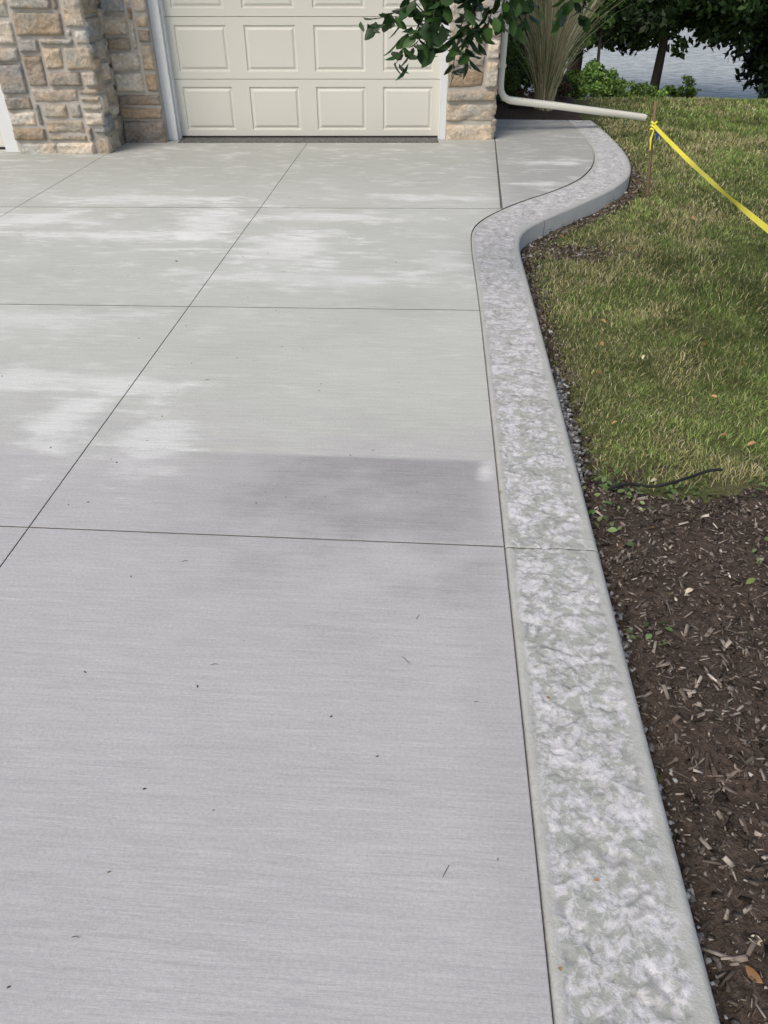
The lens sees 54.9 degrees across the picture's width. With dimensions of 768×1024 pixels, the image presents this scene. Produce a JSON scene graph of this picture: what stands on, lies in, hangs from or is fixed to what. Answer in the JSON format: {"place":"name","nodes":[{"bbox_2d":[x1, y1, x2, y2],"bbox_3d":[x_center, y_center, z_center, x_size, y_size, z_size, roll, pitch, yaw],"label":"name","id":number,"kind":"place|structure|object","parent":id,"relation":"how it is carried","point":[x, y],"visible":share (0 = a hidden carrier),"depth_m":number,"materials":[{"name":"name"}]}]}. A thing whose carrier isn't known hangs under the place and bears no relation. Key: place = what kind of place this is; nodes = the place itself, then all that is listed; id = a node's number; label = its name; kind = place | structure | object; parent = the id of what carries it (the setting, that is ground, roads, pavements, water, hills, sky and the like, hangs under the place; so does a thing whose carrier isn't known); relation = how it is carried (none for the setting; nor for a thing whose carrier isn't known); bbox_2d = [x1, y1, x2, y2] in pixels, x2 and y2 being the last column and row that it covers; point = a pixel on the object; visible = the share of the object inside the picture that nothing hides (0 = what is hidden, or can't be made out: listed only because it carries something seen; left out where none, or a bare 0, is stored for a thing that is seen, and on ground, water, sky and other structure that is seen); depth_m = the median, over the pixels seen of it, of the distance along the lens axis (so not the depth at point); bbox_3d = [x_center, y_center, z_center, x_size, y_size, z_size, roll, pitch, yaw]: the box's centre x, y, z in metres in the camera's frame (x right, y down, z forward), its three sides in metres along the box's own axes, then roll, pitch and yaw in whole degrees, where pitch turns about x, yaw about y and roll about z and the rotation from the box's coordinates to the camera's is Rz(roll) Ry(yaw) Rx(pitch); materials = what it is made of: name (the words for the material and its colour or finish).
{"place":"outdoors","nodes":[
{"label":"outdoors","id":0,"kind":"place"},
{"bbox_2d":[0,119,593,1023],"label":"concrete driveway","id":1,"kind":"structure","parent":0,"point":[310,787],"depth_m":2.24,"materials":[{"name":"grey concrete"}]},
{"bbox_2d":[81,0,125,152],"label":"stone pillar side","id":2,"kind":"object","parent":1,"relation":"on","point":[94,27],"depth_m":7.03,"materials":[{"name":"brown stone"}]},
{"bbox_2d":[99,0,166,142],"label":"recess stone","id":3,"kind":"object","parent":1,"relation":"on","point":[144,131],"visible":0.99,"depth_m":7.28,"materials":[{"name":"brown stone"}]},
{"bbox_2d":[7,152,598,987],"bbox_3d":[-0.987,-1.367,4.391,3.478,0.009,7.468,2,37,3],"label":"debris","id":4,"kind":"object","parent":1,"relation":"on","point":[243,640],"visible":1,"depth_m":1.93,"materials":[{"name":"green plant"}]},
{"bbox_2d":[178,138,438,142],"bbox_3d":[-0.784,-3.886,7.752,2.700,0.026,0.248,0,37,0],"label":"threshold strip","id":5,"kind":"object","parent":1,"relation":"on","point":[308,140],"visible":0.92,"depth_m":7.72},
{"bbox_2d":[446,1,501,139],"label":"pier stone front","id":6,"kind":"object","parent":1,"relation":"on","point":[469,112],"visible":0.68,"depth_m":7.50,"materials":[{"name":"beige stone"}]},
{"bbox_2d":[490,0,503,139],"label":"pier stone side","id":7,"kind":"object","parent":1,"relation":"on","point":[494,120],"visible":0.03,"depth_m":7.60,"materials":[{"name":"beige stone"}]},
{"bbox_2d":[498,0,646,120],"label":"downspout","id":8,"kind":"object","parent":7,"relation":"attached to","point":[506,98],"visible":0.84,"depth_m":7.97,"materials":[{"name":"beige paint"}]},
{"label":"upper walls","id":9,"kind":"object","parent":1,"relation":"on","visible":0},
{"bbox_2d":[0,0,450,151],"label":"door trim","id":10,"kind":"structure","parent":9,"relation":"attached to","point":[163,54],"depth_m":7.37,"materials":[{"name":"white paint"}]},
{"bbox_2d":[0,131,4,146],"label":"second garage door","id":11,"kind":"structure","parent":10,"relation":"attached to","point":[1,142],"depth_m":7.36,"materials":[{"name":"beige paint"}]},
{"bbox_2d":[163,0,441,135],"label":"garage door","id":12,"kind":"structure","parent":10,"relation":"attached to","point":[281,67],"depth_m":7.49,"materials":[{"name":"beige paint"}]},
{"bbox_2d":[0,136,436,148],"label":"door seal","id":13,"kind":"object","parent":12,"relation":"attached to","point":[279,136],"depth_m":7.83,"materials":[{"name":"black rubber"}]},
{"bbox_2d":[522,28,762,98],"bbox_3d":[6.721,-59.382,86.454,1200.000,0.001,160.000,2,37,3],"label":"lake water","id":14,"kind":"structure","parent":0,"point":[710,71],"depth_m":37.54,"materials":[{"name":"liquid"}]},
{"bbox_2d":[522,96,767,783],"bbox_3d":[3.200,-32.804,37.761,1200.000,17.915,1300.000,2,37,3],"label":"ground","id":15,"kind":"structure","parent":0,"point":[705,491],"depth_m":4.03,"materials":[{"name":"plant"}]},
{"bbox_2d":[0,0,500,152],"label":"mortar backing","id":16,"kind":"object","parent":15,"relation":"on","point":[142,71],"visible":0.1,"depth_m":7.07,"materials":[{"name":"grey concrete"}]},
{"bbox_2d":[0,0,111,153],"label":"stone pillar","id":17,"kind":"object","parent":16,"relation":"attached to","point":[12,79],"depth_m":6.83,"materials":[{"name":"beige stone"}]},
{"bbox_2d":[359,0,592,84],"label":"pear tree","id":18,"kind":"object","parent":15,"relation":"on","point":[435,14],"visible":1,"depth_m":3.34,"materials":[{"name":"green plant"}]},
{"bbox_2d":[494,96,581,120],"bbox_3d":[2.322,-5.939,10.933,1.740,0.410,5.140,2,37,3],"label":"planting bed","id":19,"kind":"object","parent":15,"relation":"on","point":[504,111],"visible":0.24,"depth_m":9.65,"materials":[{"name":"soil"}]},
{"bbox_2d":[496,18,531,102],"bbox_3d":[1.716,-6.107,10.035,0.904,1.023,0.585,-19,41,-23],"label":"spirea shrub","id":20,"kind":"object","parent":19,"relation":"on","point":[511,85],"visible":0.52,"depth_m":9.99,"materials":[{"name":"green plant"}]},
{"bbox_2d":[505,80,572,107],"bbox_3d":[2.172,-5.720,10.268,0.397,0.402,1.580,24,43,29],"label":"barberry shrub","id":21,"kind":"object","parent":19,"relation":"on","point":[563,88],"visible":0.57,"depth_m":10.44,"materials":[{"name":"green plant"}]},
{"bbox_2d":[503,0,640,110],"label":"ornamental grass","id":22,"kind":"object","parent":19,"relation":"on","point":[548,54],"depth_m":9.35,"materials":[{"name":"green plant"}]},
{"bbox_2d":[496,1,579,95],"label":"birch tree","id":23,"kind":"object","parent":15,"relation":"on","point":[523,57],"depth_m":15.74,"materials":[{"name":"green plant"}]},
{"bbox_2d":[499,2,584,98],"bbox_3d":[1.775,-7.490,11.352,2.944,2.614,1.440,-6,37,-8],"label":"juniper shrub","id":24,"kind":"object","parent":15,"relation":"on","point":[524,78],"visible":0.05,"depth_m":11.66,"materials":[{"name":"green plant"}]},
{"bbox_2d":[520,136,661,485],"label":"soil crumbs","id":25,"kind":"object","parent":15,"relation":"on","point":[534,246],"visible":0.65,"depth_m":5.08,"materials":[{"name":"brown soil"}]},
{"bbox_2d":[471,120,719,1023],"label":"stamped curb","id":26,"kind":"structure","parent":15,"relation":"on","point":[622,944],"depth_m":1.91,"materials":[{"name":"concrete"}]},
{"bbox_2d":[576,0,645,94],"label":"sumac tree","id":27,"kind":"object","parent":15,"relation":"on","point":[604,18],"visible":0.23,"depth_m":12.53,"materials":[{"name":"green plant"}]},
{"bbox_2d":[568,61,667,99],"bbox_3d":[3.881,-7.078,12.390,2.581,0.983,0.793,-30,46,-33],"label":"dogwood shrub","id":28,"kind":"object","parent":15,"relation":"on","point":[613,85],"visible":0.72,"depth_m":11.91,"materials":[{"name":"green plant"}]},
{"bbox_2d":[562,58,701,98],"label":"shoreline shrubs","id":29,"kind":"object","parent":15,"relation":"on","point":[689,90],"visible":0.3,"depth_m":23.78,"materials":[{"name":"green plant"}]},
{"bbox_2d":[550,359,740,1023],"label":"gravel","id":30,"kind":"structure","parent":15,"relation":"on","point":[575,448],"depth_m":2.33,"materials":[{"name":"grey gravel"}]},
{"bbox_2d":[645,101,656,196],"bbox_3d":[2.251,-3.010,6.236,0.114,0.811,0.028,5,37,7],"label":"wooden stake","id":31,"kind":"object","parent":15,"relation":"on","point":[650,159],"visible":0.82,"depth_m":6.24,"materials":[{"name":"brown wood"}]},
{"bbox_2d":[649,121,767,232],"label":"barrier tape","id":32,"kind":"object","parent":31,"relation":"attached to","point":[759,222],"visible":1,"depth_m":4.83,"materials":[{"name":"yellow plastic"}]},
{"bbox_2d":[539,145,767,982],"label":"fallen leaves","id":33,"kind":"object","parent":15,"relation":"on","point":[753,973],"visible":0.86,"depth_m":3.16,"materials":[{"name":"brown plant"}]},
{"bbox_2d":[567,0,762,98],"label":"oak tree","id":34,"kind":"object","parent":15,"relation":"on","point":[622,45],"visible":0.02,"depth_m":25.70,"materials":[{"name":"green plant"}]},
{"bbox_2d":[579,465,767,1023],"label":"mulch bed","id":35,"kind":"object","parent":15,"relation":"on","point":[702,674],"visible":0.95,"depth_m":2.07,"materials":[{"name":"brown wood"}]},
{"bbox_2d":[608,468,722,490],"bbox_3d":[1.085,-0.116,2.828,0.491,0.024,0.052,-9,38,-12],"label":"landscape edging","id":36,"kind":"object","parent":35,"relation":"on","point":[664,484],"visible":1,"depth_m":2.81,"materials":[{"name":"black plastic"}]},
{"bbox_2d":[582,462,767,645],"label":"weeds","id":37,"kind":"object","parent":35,"relation":"on","point":[605,487],"visible":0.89,"depth_m":2.77,"materials":[{"name":"green plant"}]},
{"bbox_2d":[594,0,767,95],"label":"maple tree","id":38,"kind":"object","parent":15,"relation":"on","point":[652,20],"visible":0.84,"depth_m":17.72,"materials":[{"name":"green plant"}]},
{"bbox_2d":[735,0,767,98],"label":"spruce tree","id":39,"kind":"object","parent":15,"relation":"on","point":[756,65],"visible":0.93,"depth_m":19.26,"materials":[{"name":"green plant"}]}
]}

